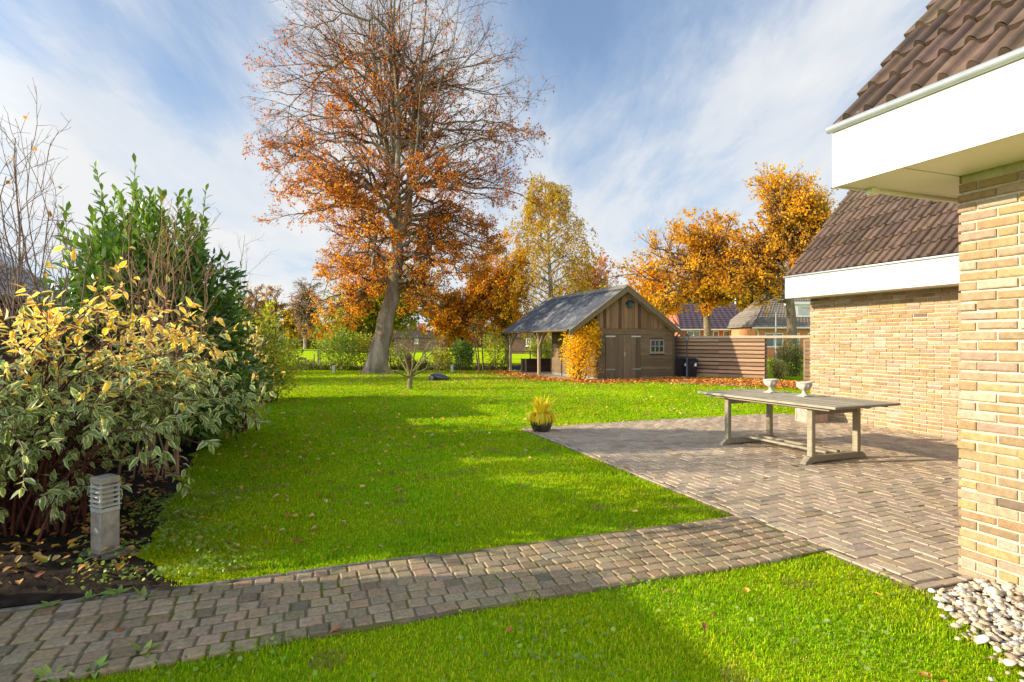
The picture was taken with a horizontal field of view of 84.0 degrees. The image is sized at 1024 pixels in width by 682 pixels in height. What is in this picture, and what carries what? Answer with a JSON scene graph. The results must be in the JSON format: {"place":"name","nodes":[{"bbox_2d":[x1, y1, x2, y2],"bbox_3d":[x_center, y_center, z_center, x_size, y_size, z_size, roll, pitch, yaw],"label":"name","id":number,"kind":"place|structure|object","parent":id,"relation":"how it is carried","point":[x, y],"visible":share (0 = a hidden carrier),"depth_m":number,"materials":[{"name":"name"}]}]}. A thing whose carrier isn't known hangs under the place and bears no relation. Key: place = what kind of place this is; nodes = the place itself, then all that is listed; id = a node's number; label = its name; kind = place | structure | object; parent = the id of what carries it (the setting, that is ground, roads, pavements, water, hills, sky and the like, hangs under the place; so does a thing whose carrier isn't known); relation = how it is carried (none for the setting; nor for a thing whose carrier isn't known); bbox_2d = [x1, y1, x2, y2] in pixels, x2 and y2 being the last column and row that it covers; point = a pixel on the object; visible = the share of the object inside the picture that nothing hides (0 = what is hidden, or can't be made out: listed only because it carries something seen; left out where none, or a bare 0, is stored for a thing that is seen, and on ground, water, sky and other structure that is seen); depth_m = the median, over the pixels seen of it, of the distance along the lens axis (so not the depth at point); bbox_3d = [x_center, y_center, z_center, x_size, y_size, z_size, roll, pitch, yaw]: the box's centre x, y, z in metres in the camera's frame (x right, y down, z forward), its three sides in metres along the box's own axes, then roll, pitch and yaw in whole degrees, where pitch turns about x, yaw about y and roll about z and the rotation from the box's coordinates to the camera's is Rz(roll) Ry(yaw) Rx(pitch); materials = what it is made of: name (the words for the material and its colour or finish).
{"place":"outdoors","nodes":[
{"label":"outdoors","id":0,"kind":"place"},
{"bbox_2d":[321,321,369,352],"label":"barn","id":1,"kind":"structure","parent":0,"point":[343,345],"depth_m":72.30,"materials":[{"name":"brick"}]},
{"bbox_2d":[0,514,828,681],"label":"path","id":2,"kind":"structure","parent":0,"point":[77,638],"depth_m":3.28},
{"bbox_2d":[33,599,62,608],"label":"dandelion","id":3,"kind":"object","parent":2,"relation":"on","point":[46,602],"visible":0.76,"depth_m":3.17,"materials":[{"name":"green plant"}]},
{"bbox_2d":[31,664,73,681],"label":"dandelion","id":4,"kind":"object","parent":2,"relation":"on","point":[46,670],"visible":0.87,"depth_m":2.51,"materials":[{"name":"green plant"}]},
{"bbox_2d":[77,589,98,601],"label":"dandelion","id":5,"kind":"object","parent":2,"relation":"on","point":[88,594],"visible":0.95,"depth_m":3.29,"materials":[{"name":"green plant"}]},
{"bbox_2d":[82,654,108,679],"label":"dandelion","id":6,"kind":"object","parent":2,"relation":"on","point":[100,661],"visible":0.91,"depth_m":2.58,"materials":[{"name":"green plant"}]},
{"bbox_2d":[99,584,132,598],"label":"dandelion","id":7,"kind":"object","parent":2,"relation":"on","point":[120,590],"visible":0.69,"depth_m":3.34,"materials":[{"name":"green plant"}]},
{"bbox_2d":[130,586,152,600],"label":"dandelion","id":8,"kind":"object","parent":2,"relation":"on","point":[143,590],"visible":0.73,"depth_m":3.30,"materials":[{"name":"green plant"}]},
{"bbox_2d":[128,639,162,657],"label":"dandelion","id":9,"kind":"object","parent":2,"relation":"on","point":[139,648],"visible":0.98,"depth_m":2.70,"materials":[{"name":"green plant"}]},
{"bbox_2d":[0,0,931,329],"label":"sky","id":10,"kind":"structure","parent":0,"point":[656,108],"materials":[{"name":"blue"}]},
{"bbox_2d":[0,347,1023,681],"bbox_3d":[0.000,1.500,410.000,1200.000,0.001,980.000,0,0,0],"label":"ground","id":11,"kind":"structure","parent":0,"point":[530,611],"depth_m":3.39,"materials":[{"name":"green plant"}]},
{"bbox_2d":[0,252,66,311],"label":"neighbour barn","id":12,"kind":"structure","parent":11,"relation":"on","point":[28,281],"depth_m":12.61,"materials":[{"name":"brown wood"}]},
{"bbox_2d":[0,311,80,445],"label":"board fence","id":13,"kind":"object","parent":11,"relation":"on","point":[44,365],"visible":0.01,"depth_m":6.58,"materials":[{"name":"brown wood"}]},
{"bbox_2d":[0,429,207,607],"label":"flower bed","id":14,"kind":"object","parent":11,"relation":"on","point":[29,589],"visible":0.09,"depth_m":3.86,"materials":[{"name":"soil"}]},
{"bbox_2d":[0,80,148,470],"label":"bare shrub","id":15,"kind":"object","parent":14,"relation":"on","point":[21,263],"visible":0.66,"depth_m":6.01,"materials":[{"name":"brown plant"}]},
{"bbox_2d":[71,557,90,563],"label":"dandelion","id":16,"kind":"object","parent":14,"relation":"on","point":[79,559],"visible":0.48,"depth_m":3.81,"materials":[{"name":"green plant"}]},
{"bbox_2d":[0,435,192,583],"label":"bed leaves","id":17,"kind":"object","parent":14,"relation":"on","point":[38,556],"visible":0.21,"depth_m":4.11,"materials":[{"name":"brown plant"}]},
{"bbox_2d":[79,473,137,559],"bbox_3d":[-2.836,1.225,3.987,0.306,0.550,0.234,0,0,22],"label":"bollard lamp","id":18,"kind":"object","parent":14,"relation":"on","point":[105,521],"visible":0.89,"depth_m":3.96,"materials":[{"name":"concrete"}]},
{"bbox_2d":[0,245,278,542],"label":"variegated dogwood","id":19,"kind":"object","parent":14,"relation":"on","point":[33,406],"visible":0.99,"depth_m":4.35,"materials":[{"name":"green plant"}]},
{"bbox_2d":[59,195,233,480],"bbox_3d":[-4.066,-0.134,6.427,1.785,3.276,1.647,0,0,-23],"label":"bare shrub","id":20,"kind":"object","parent":14,"relation":"on","point":[165,448],"visible":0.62,"depth_m":6.29,"materials":[{"name":"brown plant"}]},
{"bbox_2d":[17,153,276,453],"bbox_3d":[-4.771,-0.503,7.935,2.886,4.203,2.840,0,0,0],"label":"cherry laurel","id":21,"kind":"object","parent":14,"relation":"on","point":[112,244],"visible":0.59,"depth_m":7.48,"materials":[{"name":"green plant"}]},
{"bbox_2d":[60,387,242,457],"bbox_3d":[-4.859,0.962,8.091,1.617,1.178,2.750,0,0,12],"label":"evergreen","id":22,"kind":"object","parent":14,"relation":"on","point":[140,447],"depth_m":7.32,"materials":[{"name":"green plant"}]},
{"bbox_2d":[206,234,286,332],"bbox_3d":[-7.072,-0.677,14.444,2.491,4.359,1.652,0,0,-31],"label":"bare shrub","id":23,"kind":"object","parent":14,"relation":"on","point":[240,270],"visible":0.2,"depth_m":14.57,"materials":[{"name":"brown plant"}]},
{"bbox_2d":[212,286,290,401],"bbox_3d":[-6.767,0.144,13.791,2.178,2.915,3.296,0,0,0],"label":"cherry laurel","id":24,"kind":"object","parent":14,"relation":"on","point":[253,330],"visible":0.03,"depth_m":13.78,"materials":[{"name":"green plant"}]},
{"bbox_2d":[0,553,435,612],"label":"edging kerb","id":25,"kind":"structure","parent":11,"relation":"on","point":[205,584],"depth_m":3.47,"materials":[{"name":"grey concrete"}]},
{"bbox_2d":[214,317,284,436],"bbox_3d":[-4.496,0.500,9.140,1.500,2.112,1.751,0,0,0],"label":"variegated shrub","id":26,"kind":"object","parent":11,"relation":"on","point":[243,425],"visible":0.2,"depth_m":9.34,"materials":[{"name":"green plant"}]},
{"bbox_2d":[237,296,303,402],"bbox_3d":[-5.950,0.241,13.962,1.626,2.614,2.421,0,0,0],"label":"yellow green shrub","id":27,"kind":"object","parent":11,"relation":"on","point":[278,357],"visible":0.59,"depth_m":13.77,"materials":[{"name":"green plant"}]},
{"bbox_2d":[249,328,306,382],"bbox_3d":[-8.625,0.502,20.288,2.087,2.227,3.981,0,0,0],"label":"green shrub","id":28,"kind":"object","parent":11,"relation":"on","point":[286,356],"visible":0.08,"depth_m":21.05,"materials":[{"name":"green plant"}]},
{"bbox_2d":[287,276,324,348],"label":"bare birch","id":29,"kind":"object","parent":11,"relation":"on","point":[302,316],"visible":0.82,"depth_m":104.41,"materials":[{"name":"brown plant"}]},
{"bbox_2d":[309,323,366,370],"bbox_3d":[-8.760,0.291,28.578,2.882,2.522,2.347,0,0,0],"label":"viburnum shrub","id":30,"kind":"object","parent":11,"relation":"on","point":[330,349],"visible":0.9,"depth_m":28.43,"materials":[{"name":"green plant"}]},
{"bbox_2d":[351,330,372,369],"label":"yellowing shrub","id":31,"kind":"object","parent":11,"relation":"on","point":[362,360],"visible":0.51,"depth_m":28.89,"materials":[{"name":"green plant"}]},
{"bbox_2d":[233,312,504,347],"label":"treeline","id":32,"kind":"object","parent":11,"relation":"on","point":[413,328],"visible":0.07,"depth_m":130.04,"materials":[{"name":"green plant"}]},
{"bbox_2d":[241,0,559,373],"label":"beech tree","id":33,"kind":"object","parent":11,"relation":"on","point":[393,121],"visible":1,"depth_m":25.58,"materials":[{"name":"orange plant"}]},
{"bbox_2d":[388,342,412,369],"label":"thin shrub","id":34,"kind":"object","parent":11,"relation":"on","point":[394,358],"visible":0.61,"depth_m":28.74,"materials":[{"name":"green plant"}]},
{"bbox_2d":[290,359,514,370],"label":"undergrowth","id":35,"kind":"object","parent":11,"relation":"on","point":[311,365],"visible":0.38,"depth_m":29.18,"materials":[{"name":"green plant"}]},
{"bbox_2d":[406,353,410,371],"bbox_3d":[-4.898,1.045,26.986,0.344,0.910,0.372,0,0,0],"label":"rusty sculpture","id":36,"kind":"object","parent":11,"relation":"on","point":[408,358],"visible":0.51,"depth_m":26.91,"materials":[{"name":"metal"}]},
{"bbox_2d":[376,331,451,389],"bbox_3d":[-3.023,0.591,17.596,2.614,1.857,1.446,0,0,-17],"label":"pruned tree","id":37,"kind":"object","parent":11,"relation":"on","point":[411,375],"visible":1,"depth_m":17.53,"materials":[{"name":"brown plant"}]},
{"bbox_2d":[319,350,551,366],"bbox_3d":[-3.656,1.000,29.999,13.006,1.040,0.067,0,0,0],"label":"wire fence","id":38,"kind":"object","parent":11,"relation":"on","point":[530,351],"visible":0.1,"depth_m":29.99,"materials":[{"name":"metal"}]},
{"bbox_2d":[429,373,449,379],"bbox_3d":[-2.732,1.354,21.621,0.710,0.292,0.608,0,0,12],"label":"robot mower","id":39,"kind":"object","parent":11,"relation":"on","point":[434,376],"visible":0.98,"depth_m":21.38,"materials":[{"name":"plastic"}]},
{"bbox_2d":[428,345,453,370],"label":"olive shrub","id":40,"kind":"object","parent":11,"relation":"on","point":[440,356],"visible":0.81,"depth_m":28.14,"materials":[{"name":"green plant"}]},
{"bbox_2d":[449,337,475,370],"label":"evergreen shrub","id":41,"kind":"object","parent":11,"relation":"on","point":[465,352],"visible":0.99,"depth_m":28.69,"materials":[{"name":"green plant"}]},
{"bbox_2d":[464,311,489,370],"bbox_3d":[-1.717,0.006,27.913,1.339,2.999,1.425,0,0,0],"label":"slim sapling","id":42,"kind":"object","parent":11,"relation":"on","point":[474,338],"visible":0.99,"depth_m":27.86,"materials":[{"name":"brown plant"}]},
{"bbox_2d":[479,329,507,369],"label":"leafy shrub","id":43,"kind":"object","parent":11,"relation":"on","point":[495,362],"visible":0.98,"depth_m":28.85,"materials":[{"name":"green plant"}]},
{"bbox_2d":[18,485,976,681],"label":"clover","id":44,"kind":"object","parent":11,"relation":"on","point":[373,674],"visible":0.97,"depth_m":3.60,"materials":[{"name":"green plant"}]},
{"bbox_2d":[474,231,535,363],"bbox_3d":[-0.513,-2.747,36.883,4.971,8.594,4.292,0,0,0],"label":"rowan tree","id":45,"kind":"object","parent":11,"relation":"on","point":[505,323],"visible":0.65,"depth_m":36.31,"materials":[{"name":"orange plant"}]},
{"bbox_2d":[507,364,520,370],"bbox_3d":[0.356,1.349,29.200,1.440,0.302,0.709,0,0,0],"label":"tarpaulin heap","id":46,"kind":"object","parent":11,"relation":"on","point":[516,367],"visible":0.46,"depth_m":28.93,"materials":[{"name":"plastic"}]},
{"bbox_2d":[160,369,946,681],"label":"lawn leaves","id":47,"kind":"object","parent":11,"relation":"on","point":[508,628],"visible":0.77,"depth_m":9.65,"materials":[{"name":"brown plant"}]},
{"bbox_2d":[557,318,602,380],"bbox_3d":[2.530,0.314,21.153,1.734,2.457,1.374,0,0,0],"label":"climbing hornbeam","id":48,"kind":"object","parent":11,"relation":"on","point":[580,357],"visible":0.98,"depth_m":21.03,"materials":[{"name":"yellow plant"}]},
{"bbox_2d":[460,370,810,391],"bbox_3d":[3.845,1.468,21.951,15.796,0.245,5.976,0,0,35],"label":"leaf drift","id":49,"kind":"object","parent":11,"relation":"on","point":[727,381],"visible":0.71,"depth_m":20.58,"materials":[{"name":"orange plant"}]},
{"bbox_2d":[676,358,685,376],"bbox_3d":[6.698,1.086,22.684,0.447,0.828,0.546,0,0,-6],"label":"wheelie bin","id":50,"kind":"object","parent":11,"relation":"on","point":[681,366],"visible":0.51,"depth_m":22.48,"materials":[{"name":"black plastic"}]},
{"bbox_2d":[662,293,700,315],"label":"background tree","id":51,"kind":"object","parent":11,"relation":"on","point":[696,302],"visible":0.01,"depth_m":66.63,"materials":[{"name":"orange plant"}]},
{"bbox_2d":[685,334,688,377],"bbox_3d":[6.719,0.585,21.850,0.210,1.830,0.182,0,0,-11],"label":"garden lantern","id":52,"kind":"object","parent":11,"relation":"on","point":[686,337],"visible":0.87,"depth_m":21.83,"materials":[{"name":"grey metal"}]},
{"bbox_2d":[685,358,697,376],"bbox_3d":[7.063,1.086,22.444,0.447,0.828,0.546,0,0,7],"label":"wheelie bin","id":53,"kind":"object","parent":11,"relation":"on","point":[692,366],"visible":0.72,"depth_m":22.23,"materials":[{"name":"black plastic"}]},
{"bbox_2d":[726,282,759,309],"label":"background tree","id":54,"kind":"object","parent":11,"relation":"on","point":[752,300],"visible":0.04,"depth_m":62.52,"materials":[{"name":"orange plant"}]},
{"bbox_2d":[677,335,810,380],"bbox_3d":[8.680,0.650,21.648,6.200,1.700,0.140,0,0,39],"label":"slatted fence","id":55,"kind":"object","parent":11,"relation":"on","point":[733,356],"visible":0.67,"depth_m":21.78,"materials":[{"name":"brown wood"}]},
{"bbox_2d":[767,358,788,377],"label":"dry shrub","id":56,"kind":"object","parent":11,"relation":"on","point":[779,364],"visible":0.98,"depth_m":22.56,"materials":[{"name":"green plant"}]},
{"bbox_2d":[773,338,809,375],"bbox_3d":[11.876,0.676,24.209,1.712,1.706,1.419,0,0,0],"label":"shrub","id":57,"kind":"object","parent":11,"relation":"on","point":[795,360],"visible":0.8,"depth_m":24.10,"materials":[{"name":"green plant"}]},
{"bbox_2d":[783,0,1023,594],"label":"brick house","id":58,"kind":"structure","parent":11,"relation":"on","point":[905,274],"depth_m":3.60,"materials":[{"name":"brick"}]},
{"bbox_2d":[919,577,1023,681],"bbox_3d":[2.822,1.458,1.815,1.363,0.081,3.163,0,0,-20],"label":"pebbles","id":59,"kind":"object","parent":11,"relation":"on","point":[985,610],"visible":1,"depth_m":3.05,"materials":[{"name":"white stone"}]},
{"bbox_2d":[279,348,807,368],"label":"field","id":60,"kind":"structure","parent":0,"point":[516,358],"depth_m":51.58,"materials":[{"name":"green plant"}]},
{"bbox_2d":[230,283,273,329],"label":"copper tree","id":61,"kind":"object","parent":60,"relation":"on","point":[255,305],"visible":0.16,"depth_m":91.39,"materials":[{"name":"brown plant"}]},
{"bbox_2d":[251,285,293,338],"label":"ash tree","id":62,"kind":"object","parent":60,"relation":"on","point":[277,306],"visible":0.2,"depth_m":99.52,"materials":[{"name":"brown plant"}]},
{"bbox_2d":[281,307,302,339],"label":"olive tree","id":63,"kind":"object","parent":60,"relation":"on","point":[291,325],"visible":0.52,"depth_m":110.90,"materials":[{"name":"yellow plant"}]},
{"bbox_2d":[277,339,320,348],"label":"clipped hedge","id":64,"kind":"object","parent":60,"relation":"on","point":[310,341],"visible":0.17,"depth_m":105.56,"materials":[{"name":"green plant"}]},
{"bbox_2d":[291,350,318,364],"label":"field gate","id":65,"kind":"structure","parent":60,"relation":"on","point":[307,350],"depth_m":32.00,"materials":[{"name":"metal"}]},
{"bbox_2d":[308,256,445,349],"bbox_3d":[-8.219,-2.027,35.984,8.288,7.154,5.294,0,0,0],"label":"field maple","id":66,"kind":"object","parent":60,"relation":"on","point":[369,322],"visible":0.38,"depth_m":35.15,"materials":[{"name":"orange plant"}]},
{"bbox_2d":[393,323,446,350],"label":"farmhouse","id":67,"kind":"object","parent":60,"relation":"on","point":[420,338],"visible":0.4,"depth_m":84.30,"materials":[{"name":"brick"}]},
{"bbox_2d":[420,242,510,364],"bbox_3d":[-2.849,-2.495,35.982,6.527,8.091,5.319,0,0,0],"label":"young beech","id":68,"kind":"object","parent":60,"relation":"on","point":[460,305],"visible":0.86,"depth_m":35.75,"materials":[{"name":"orange plant"}]},
{"bbox_2d":[508,332,546,353],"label":"cottage","id":69,"kind":"structure","parent":60,"relation":"on","point":[518,345],"depth_m":66.30,"materials":[{"name":"brick"}]},
{"bbox_2d":[524,337,551,358],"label":"porch shrub","id":70,"kind":"object","parent":60,"relation":"on","point":[546,346],"visible":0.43,"depth_m":30.86,"materials":[{"name":"green plant"}]},
{"bbox_2d":[483,172,611,356],"bbox_3d":[2.912,-4.680,37.135,7.823,12.472,8.179,0,0,28],"label":"birch tree","id":71,"kind":"object","parent":60,"relation":"on","point":[553,196],"visible":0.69,"depth_m":36.12,"materials":[{"name":"yellow plant"}]},
{"bbox_2d":[562,247,622,294],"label":"maple tree","id":72,"kind":"object","parent":60,"relation":"on","point":[599,274],"visible":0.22,"depth_m":49.24,"materials":[{"name":"orange plant"}]},
{"bbox_2d":[611,257,701,319],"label":"young oak","id":73,"kind":"object","parent":60,"relation":"on","point":[647,284],"visible":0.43,"depth_m":47.35,"materials":[{"name":"orange plant"}]},
{"bbox_2d":[597,205,755,335],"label":"oak tree","id":74,"kind":"object","parent":60,"relation":"on","point":[706,244],"visible":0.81,"depth_m":43.93,"materials":[{"name":"orange plant"}]},
{"bbox_2d":[666,299,753,335],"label":"bungalow","id":75,"kind":"object","parent":60,"relation":"on","point":[690,323],"visible":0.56,"depth_m":57.41,"materials":[{"name":"red brick"}]},
{"bbox_2d":[687,331,699,335],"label":"window","id":76,"kind":"structure","parent":75,"relation":"in","point":[691,333],"depth_m":56.43,"materials":[{"name":"white glass"}]},
{"bbox_2d":[713,331,718,335],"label":"window","id":77,"kind":"structure","parent":75,"relation":"in","point":[715,333],"depth_m":56.43,"materials":[{"name":"white glass"}]},
{"bbox_2d":[723,331,729,335],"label":"window","id":78,"kind":"structure","parent":75,"relation":"in","point":[725,333],"depth_m":56.43,"materials":[{"name":"white glass"}]},
{"bbox_2d":[695,159,838,361],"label":"oak tree","id":79,"kind":"object","parent":60,"relation":"on","point":[799,214],"visible":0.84,"depth_m":40.44,"materials":[{"name":"orange plant"}]},
{"bbox_2d":[727,291,810,357],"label":"detached house","id":80,"kind":"structure","parent":60,"relation":"on","point":[764,325],"depth_m":50.96,"materials":[{"name":"grey brick"}]},
{"bbox_2d":[765,333,782,346],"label":"window","id":81,"kind":"structure","parent":80,"relation":"in","point":[770,341],"depth_m":50.48,"materials":[{"name":"white glass"}]},
{"bbox_2d":[765,294,776,360],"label":"street light","id":82,"kind":"object","parent":60,"relation":"on","point":[775,326],"visible":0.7,"depth_m":40.97,"materials":[{"name":"white metal"}]},
{"bbox_2d":[513,371,749,386],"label":"paving","id":83,"kind":"structure","parent":0,"point":[547,373],"depth_m":24.44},
{"bbox_2d":[521,358,551,371],"bbox_3d":[1.175,1.162,27.617,1.360,0.640,0.640,0,0,-20],"label":"storage box","id":84,"kind":"object","parent":83,"relation":"on","point":[528,365],"visible":0.97,"depth_m":27.41,"materials":[{"name":"black plastic"}]},
{"bbox_2d":[500,284,682,379],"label":"garden shed","id":85,"kind":"structure","parent":83,"relation":"on","point":[638,338],"depth_m":22.14,"materials":[{"name":"brown wood"}]},
{"bbox_2d":[605,335,622,378],"bbox_3d":[3.886,0.600,21.639,0.763,1.680,0.072,0,0,-20],"label":"door","id":86,"kind":"structure","parent":85,"relation":"in","point":[613,343],"depth_m":21.62,"materials":[{"name":"brown wood"}]},
{"bbox_2d":[626,300,633,306],"bbox_3d":[4.502,-1.433,21.722,0.270,0.265,0.200,0,0,-20],"label":"birdhouse","id":87,"kind":"object","parent":85,"relation":"attached to","point":[629,303],"visible":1,"depth_m":21.67,"materials":[{"name":"green paint"}]},
{"bbox_2d":[623,335,640,378],"bbox_3d":[4.618,0.605,21.897,0.763,1.690,0.085,0,0,-20],"label":"door","id":88,"kind":"structure","parent":85,"relation":"in","point":[631,343],"depth_m":21.89,"materials":[{"name":"brown wood"}]},
{"bbox_2d":[649,339,665,353],"bbox_3d":[5.693,0.220,22.311,0.720,0.560,0.105,0,0,-20],"label":"window","id":89,"kind":"structure","parent":85,"relation":"in","point":[656,345],"depth_m":22.32,"materials":[{"name":"white wood"}]},
{"bbox_2d":[519,413,973,592],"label":"patio","id":90,"kind":"structure","parent":0,"point":[889,505],"depth_m":6.08,"materials":[{"name":"grey brick"}]},
{"bbox_2d":[115,464,803,632],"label":"paving leaves","id":91,"kind":"object","parent":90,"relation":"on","point":[120,629],"visible":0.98,"depth_m":2.94,"materials":[{"name":"brown plant"}]},
{"bbox_2d":[524,392,559,431],"bbox_3d":[0.501,1.160,9.353,0.601,0.656,0.571,0,0,-29],"label":"potted plant","id":92,"kind":"object","parent":90,"relation":"on","point":[541,419],"visible":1,"depth_m":9.23,"materials":[{"name":"plant"}]},
{"bbox_2d":[697,389,900,464],"bbox_3d":[3.720,1.114,7.660,1.130,0.732,2.250,0,0,-23],"label":"garden table","id":93,"kind":"object","parent":90,"relation":"on","point":[814,405],"visible":0.98,"depth_m":7.19,"materials":[{"name":"grey wood"}]},
{"bbox_2d":[763,379,777,392],"bbox_3d":[3.750,0.649,8.250,0.206,0.198,0.206,0,0,-17],"label":"stone urn","id":94,"kind":"object","parent":93,"relation":"on","point":[770,383],"visible":1,"depth_m":8.20,"materials":[{"name":"white stone"}]},
{"bbox_2d":[796,381,812,396],"bbox_3d":[3.950,0.649,7.690,0.206,0.198,0.206,0,0,-17],"label":"stone urn","id":95,"kind":"object","parent":93,"relation":"on","point":[804,386],"visible":1,"depth_m":7.64,"materials":[{"name":"white stone"}]},
{"bbox_2d":[795,408,827,422],"bbox_3d":[5.480,1.332,10.420,0.380,0.300,0.380,0,0,-20],"label":"stone planter","id":96,"kind":"object","parent":90,"relation":"on","point":[800,414],"visible":0.34,"depth_m":10.31,"materials":[{"name":"stone"}]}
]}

